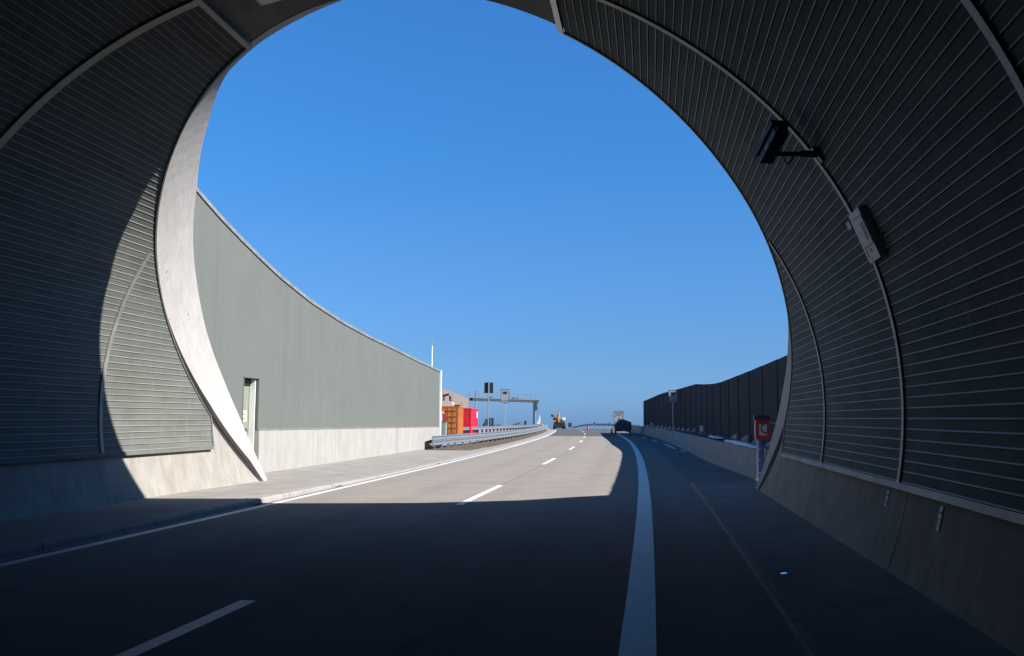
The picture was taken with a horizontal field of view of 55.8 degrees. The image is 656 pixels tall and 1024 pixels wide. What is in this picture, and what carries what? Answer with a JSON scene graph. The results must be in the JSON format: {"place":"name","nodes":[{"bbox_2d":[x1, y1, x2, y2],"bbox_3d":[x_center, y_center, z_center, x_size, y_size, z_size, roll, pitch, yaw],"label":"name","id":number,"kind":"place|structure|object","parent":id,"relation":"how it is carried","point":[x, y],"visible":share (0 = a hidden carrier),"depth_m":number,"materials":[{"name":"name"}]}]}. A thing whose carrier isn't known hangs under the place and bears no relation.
{"place":"outdoors","nodes":[
{"label":"outdoors","id":0,"kind":"place"},
{"bbox_2d":[0,447,492,546],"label":"pavement","id":1,"kind":"structure","parent":0,"point":[20,530],"depth_m":20.25,"materials":[{"name":"concrete"}]},
{"bbox_2d":[193,187,441,472],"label":"retaining wall","id":2,"kind":"structure","parent":1,"relation":"on","point":[308,381],"depth_m":33.41,"materials":[{"name":"concrete"}]},
{"bbox_2d":[243,379,250,435],"bbox_3d":[-8.223,2.960,29.450,0.152,2.830,1.132,0,-5,9],"label":"door","id":3,"kind":"structure","parent":2,"relation":"in","point":[246,381],"depth_m":29.81,"materials":[{"name":"grey paint"}]},
{"bbox_2d":[431,346,432,365],"bbox_3d":[-4.800,2.347,57.888,0.090,3.550,0.086,0,-5,9],"label":"antenna mast","id":4,"kind":"object","parent":2,"relation":"attached to","point":[431,355],"visible":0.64,"depth_m":57.92,"materials":[{"name":"white metal"}]},
{"bbox_2d":[0,430,807,655],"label":"road","id":5,"kind":"structure","parent":0,"point":[619,545],"depth_m":11.04,"materials":[{"name":"grey asphalt"}]},
{"bbox_2d":[0,430,554,561],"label":"kerb","id":6,"kind":"structure","parent":5,"relation":"on","point":[26,549],"depth_m":16.27,"materials":[{"name":"concrete"}]},
{"bbox_2d":[441,389,469,407],"bbox_3d":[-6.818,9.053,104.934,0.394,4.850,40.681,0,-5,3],"label":"building","id":7,"kind":"structure","parent":0,"point":[460,400],"depth_m":112.71,"materials":[{"name":"beige paint"}]},
{"bbox_2d":[443,429,516,446],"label":"gravel yard","id":8,"kind":"structure","parent":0,"point":[452,444],"depth_m":73.04,"materials":[{"name":"beige gravel"}]},
{"bbox_2d":[441,414,445,421],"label":"barrier board","id":9,"kind":"object","parent":8,"relation":"on","point":[443,417],"visible":0.5,"depth_m":78.50,"materials":[{"name":"white paint"}]},
{"bbox_2d":[441,422,446,434],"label":"waste bin","id":10,"kind":"object","parent":8,"relation":"on","point":[443,428],"visible":0.64,"depth_m":77.58,"materials":[{"name":"grey plastic"}]},
{"bbox_2d":[441,406,463,434],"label":"shipping container","id":11,"kind":"object","parent":8,"relation":"on","point":[454,418],"visible":0.4,"depth_m":85.42,"materials":[{"name":"orange metal"}]},
{"bbox_2d":[441,393,453,405],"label":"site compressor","id":12,"kind":"object","parent":11,"relation":"on","point":[447,403],"visible":0.82,"depth_m":86.19,"materials":[{"name":"white metal"}]},
{"bbox_2d":[445,407,456,434],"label":"door","id":13,"kind":"structure","parent":11,"relation":"in","point":[451,413],"depth_m":85.37,"materials":[{"name":"orange paint"}]},
{"bbox_2d":[463,408,477,433],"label":"shipping container","id":14,"kind":"object","parent":8,"relation":"on","point":[470,417],"visible":0.34,"depth_m":97.26,"materials":[{"name":"red metal"}]},
{"bbox_2d":[463,410,469,432],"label":"door","id":15,"kind":"structure","parent":14,"relation":"in","point":[466,413],"depth_m":97.19,"materials":[{"name":"red paint"}]},
{"bbox_2d":[484,381,492,431],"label":"traffic signal","id":16,"kind":"object","parent":8,"relation":"on","point":[488,387],"visible":0.91,"depth_m":116.15,"materials":[{"name":"metal"}]},
{"bbox_2d":[463,424,539,433],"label":"guardrail","id":17,"kind":"object","parent":8,"relation":"on","point":[499,427],"visible":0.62,"depth_m":109.52,"materials":[{"name":"metal"}]},
{"bbox_2d":[501,389,508,425],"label":"tunnel sign","id":18,"kind":"object","parent":8,"relation":"on","point":[504,395],"visible":0.95,"depth_m":124.82,"materials":[{"name":"grey metal"}]},
{"bbox_2d":[427,430,546,449],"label":"soil verge","id":19,"kind":"structure","parent":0,"point":[478,445],"depth_m":66.01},
{"bbox_2d":[432,424,547,448],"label":"guardrail","id":20,"kind":"object","parent":19,"relation":"on","point":[450,438],"visible":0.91,"depth_m":67.12,"materials":[{"name":"metal"}]},
{"bbox_2d":[492,429,551,447],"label":"edge strip","id":21,"kind":"object","parent":19,"relation":"on","point":[547,431],"visible":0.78,"depth_m":76.89,"materials":[{"name":"paint"}]},
{"bbox_2d":[197,0,787,428],"label":"sky","id":22,"kind":"structure","parent":0,"point":[474,182],"materials":[{"name":"blue"}]},
{"bbox_2d":[0,0,1023,655],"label":"tunnel","id":23,"kind":"structure","parent":0,"point":[904,378],"depth_m":13.51,"materials":[{"name":"concrete"}]},
{"bbox_2d":[256,0,280,5],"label":"ceiling lamp","id":24,"kind":"object","parent":23,"relation":"attached to","point":[262,2],"visible":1,"depth_m":13.82,"materials":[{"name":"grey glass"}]},
{"bbox_2d":[753,120,824,163],"bbox_3d":[3.467,-2.248,12.063,0.706,0.531,0.673,1,-5,-8],"label":"cctv camera","id":25,"kind":"object","parent":23,"relation":"attached to","point":[768,150],"visible":1,"depth_m":11.88,"materials":[{"name":"black plastic"}]},
{"bbox_2d":[846,221,852,229],"bbox_3d":[4.287,-1.302,12.314,0.051,0.094,0.180,0,-5,9],"label":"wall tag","id":26,"kind":"object","parent":23,"relation":"attached to","point":[849,226],"depth_m":12.30,"materials":[{"name":"grey metal"}]},
{"bbox_2d":[848,204,887,263],"bbox_3d":[4.262,-1.120,11.590,0.339,0.630,0.543,0,-5,9],"label":"service box","id":27,"kind":"object","parent":23,"relation":"attached to","point":[867,232],"visible":1,"depth_m":11.40,"materials":[{"name":"grey plastic"}]},
{"bbox_2d":[880,232,889,247],"bbox_3d":[4.281,-1.005,11.086,0.107,0.198,0.050,-4,-7,43],"label":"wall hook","id":28,"kind":"object","parent":23,"relation":"attached to","point":[882,236],"depth_m":11.09,"materials":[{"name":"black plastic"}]},
{"bbox_2d":[884,491,889,506],"bbox_3d":[4.750,2.163,12.259,0.056,0.198,0.110,0,-5,9],"label":"wall plate","id":29,"kind":"object","parent":23,"relation":"attached to","point":[886,499],"depth_m":12.23,"materials":[{"name":"grey metal"}]},
{"bbox_2d":[936,506,944,531],"bbox_3d":[4.424,1.970,10.006,0.070,0.256,0.110,0,-5,9],"label":"wall plate","id":30,"kind":"object","parent":23,"relation":"attached to","point":[940,517],"depth_m":9.98,"materials":[{"name":"grey metal"}]},
{"bbox_2d":[549,429,651,436],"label":"asphalt road","id":31,"kind":"structure","parent":0,"point":[579,432],"depth_m":116.73,"materials":[{"name":"grey asphalt"}]},
{"bbox_2d":[551,412,565,428],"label":"excavator","id":32,"kind":"object","parent":31,"relation":"on","point":[558,422],"visible":1,"depth_m":164.56,"materials":[{"name":"orange metal"}]},
{"bbox_2d":[572,423,640,429],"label":"guardrail","id":33,"kind":"object","parent":31,"relation":"on","point":[603,424],"visible":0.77,"depth_m":163.38,"materials":[{"name":"metal"}]},
{"bbox_2d":[613,411,622,432],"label":"square sign","id":34,"kind":"object","parent":31,"relation":"on","point":[617,415],"visible":0.92,"depth_m":123.70,"materials":[{"name":"white metal"}]},
{"bbox_2d":[614,419,631,433],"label":"covered trailer","id":35,"kind":"object","parent":31,"relation":"on","point":[622,425],"visible":1,"depth_m":115.66,"materials":[{"name":"black plastic"}]},
{"bbox_2d":[638,437,756,483],"bbox_3d":[10.314,7.649,62.088,3.220,0.001,71.583,0,-5,6],"label":"hard shoulder","id":36,"kind":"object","parent":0,"point":[692,468],"visible":0.68,"depth_m":35.66},
{"bbox_2d":[631,425,768,479],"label":"concrete barrier","id":37,"kind":"object","parent":36,"relation":"on","point":[741,459],"visible":0.94,"depth_m":40.52,"materials":[{"name":"grey concrete"}]},
{"bbox_2d":[756,440,760,481],"bbox_3d":[7.210,3.891,28.319,0.121,1.201,0.063,0,-5,9],"label":"marker pole","id":38,"kind":"object","parent":36,"relation":"on","point":[757,459],"visible":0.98,"depth_m":28.30,"materials":[{"name":"grey metal"}]},
{"bbox_2d":[752,415,775,479],"bbox_3d":[7.550,3.575,28.835,0.694,1.930,0.461,0,-5,9],"label":"emergency telephone","id":39,"kind":"object","parent":36,"relation":"on","point":[761,428],"visible":0.89,"depth_m":28.74,"materials":[{"name":"red plastic"}]},
{"bbox_2d":[669,429,766,448],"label":"verge","id":40,"kind":"structure","parent":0,"point":[702,435],"depth_m":52.79,"materials":[{"name":"soil"}]},
{"bbox_2d":[668,390,677,429],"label":"tunnel sign","id":41,"kind":"object","parent":40,"relation":"on","point":[672,396],"visible":0.98,"depth_m":77.87,"materials":[{"name":"grey metal"}]},
{"bbox_2d":[643,355,786,448],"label":"noise barrier","id":42,"kind":"object","parent":40,"relation":"on","point":[729,408],"visible":0.41,"depth_m":45.69,"materials":[{"name":"metal"}]},
{"bbox_2d":[708,436,723,438],"bbox_3d":[9.880,5.260,46.881,0.648,0.080,6.413,0,-5,9],"label":"snow patch","id":43,"kind":"object","parent":40,"relation":"on","point":[720,437],"visible":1,"depth_m":45.58,"materials":[{"name":"white snow"}]},
{"bbox_2d":[724,440,764,448],"bbox_3d":[8.535,4.260,35.980,0.655,0.100,13.028,0,-5,6],"label":"snow patch","id":44,"kind":"object","parent":40,"relation":"on","point":[747,444],"visible":0.86,"depth_m":34.42,"materials":[{"name":"white snow"}]},
{"bbox_2d":[691,483,1016,655],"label":"walkway","id":45,"kind":"structure","parent":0,"point":[840,598],"depth_m":9.92,"materials":[{"name":"concrete"}]},
{"bbox_2d":[693,483,825,655],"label":"walkway kerb","id":46,"kind":"structure","parent":45,"relation":"on","point":[811,641],"depth_m":9.86,"materials":[{"name":"concrete"}]},
{"bbox_3d":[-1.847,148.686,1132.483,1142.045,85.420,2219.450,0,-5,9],"label":"ground","id":47,"kind":"structure","parent":0,"visible":0},
{"bbox_2d":[489,418,493,425],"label":"dark board","id":48,"kind":"object","parent":47,"relation":"on","point":[491,421],"visible":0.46,"depth_m":178.82,"materials":[{"name":"black plastic"}]},
{"bbox_2d":[469,391,538,423],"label":"sign gantry","id":49,"kind":"object","parent":47,"relation":"on","point":[476,399],"visible":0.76,"depth_m":201.95,"materials":[{"name":"grey metal"}]},
{"bbox_2d":[533,400,537,424],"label":"round signals","id":50,"kind":"object","parent":47,"relation":"on","point":[535,403],"visible":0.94,"depth_m":211.39,"materials":[{"name":"black plastic"}]}
]}

